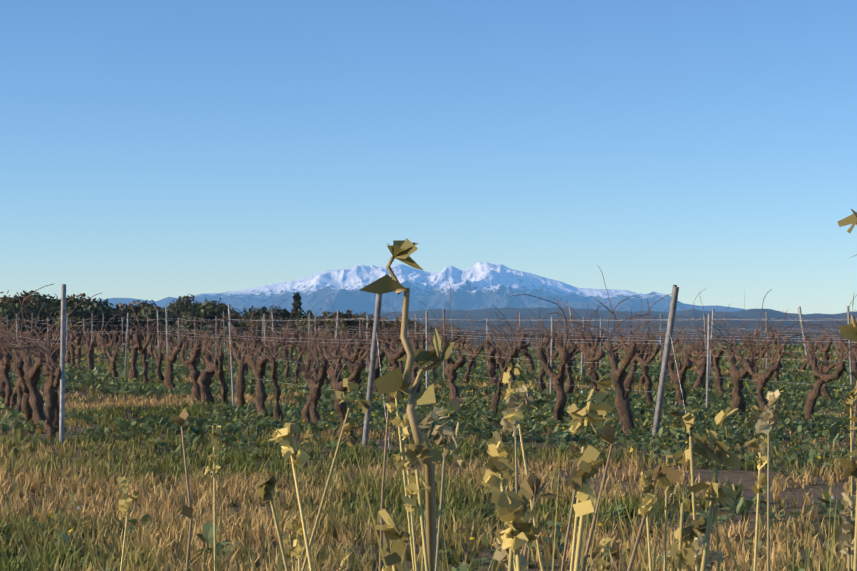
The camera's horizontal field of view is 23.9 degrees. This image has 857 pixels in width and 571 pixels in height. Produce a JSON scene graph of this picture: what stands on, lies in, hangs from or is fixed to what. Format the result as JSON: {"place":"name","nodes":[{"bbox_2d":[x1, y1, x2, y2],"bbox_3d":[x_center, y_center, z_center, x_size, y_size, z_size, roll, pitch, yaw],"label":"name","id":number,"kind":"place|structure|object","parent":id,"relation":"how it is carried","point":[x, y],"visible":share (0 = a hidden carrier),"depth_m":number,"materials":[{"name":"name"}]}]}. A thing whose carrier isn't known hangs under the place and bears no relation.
{"place":"outdoors","nodes":[
{"label":"outdoors","id":0,"kind":"place"},
{"bbox_2d":[97,261,745,316],"bbox_3d":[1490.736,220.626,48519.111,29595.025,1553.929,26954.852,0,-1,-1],"label":"mountain massif","id":1,"kind":"structure","parent":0,"point":[479,285],"depth_m":46580.25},
{"bbox_2d":[0,340,848,557],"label":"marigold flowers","id":2,"kind":"object","parent":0,"point":[471,538],"visible":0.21,"depth_m":33.20,"materials":[{"name":"yellow plant"}]},
{"bbox_2d":[0,209,856,570],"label":"weed","id":3,"kind":"object","parent":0,"point":[512,505],"depth_m":2.38,"materials":[{"name":"yellow plant"}]},
{"bbox_2d":[0,354,856,570],"bbox_3d":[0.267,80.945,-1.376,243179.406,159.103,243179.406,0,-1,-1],"label":"ground","id":4,"kind":"structure","parent":0,"point":[736,475],"depth_m":19.27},
{"bbox_2d":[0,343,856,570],"bbox_3d":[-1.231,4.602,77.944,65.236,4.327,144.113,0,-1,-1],"label":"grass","id":5,"kind":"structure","parent":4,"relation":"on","point":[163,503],"depth_m":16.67,"materials":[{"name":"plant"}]},
{"bbox_2d":[0,342,856,570],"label":"low green weeds","id":6,"kind":"object","parent":4,"relation":"on","point":[819,426],"visible":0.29,"depth_m":30.26,"materials":[{"name":"green plant"}]},
{"bbox_2d":[0,326,856,442],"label":"grapevine trunks","id":7,"kind":"object","parent":4,"relation":"on","point":[30,404],"visible":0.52,"depth_m":34.28,"materials":[{"name":"brown plant"}]},
{"bbox_2d":[0,269,856,382],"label":"vine shoots","id":8,"kind":"object","parent":7,"relation":"on","point":[20,346],"visible":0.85,"depth_m":33.83,"materials":[{"name":"brown plant"}]},
{"bbox_2d":[7,284,852,444],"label":"trellis posts","id":9,"kind":"object","parent":4,"relation":"on","point":[664,365],"visible":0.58,"depth_m":24.95,"materials":[{"name":"grey metal"}]},
{"bbox_2d":[0,318,856,448],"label":"trellis wires","id":10,"kind":"object","parent":9,"relation":"attached to","point":[344,319],"visible":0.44,"depth_m":36.66,"materials":[{"name":"grey metal"}]},
{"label":"tree trunks","id":11,"kind":"object","parent":4,"relation":"on","visible":0},
{"bbox_2d":[0,289,465,347],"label":"tree","id":12,"kind":"object","parent":11,"relation":"on","point":[86,309],"visible":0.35,"depth_m":219.13,"materials":[{"name":"green plant"}]},
{"bbox_2d":[0,0,856,313],"label":"sky","id":13,"kind":"structure","parent":0,"point":[155,150],"materials":[{"name":"blue"}]},
{"bbox_2d":[349,307,856,347],"bbox_3d":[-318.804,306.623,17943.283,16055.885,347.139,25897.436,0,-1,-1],"label":"distant hills","id":14,"kind":"structure","parent":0,"point":[492,313],"depth_m":16859.44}
]}

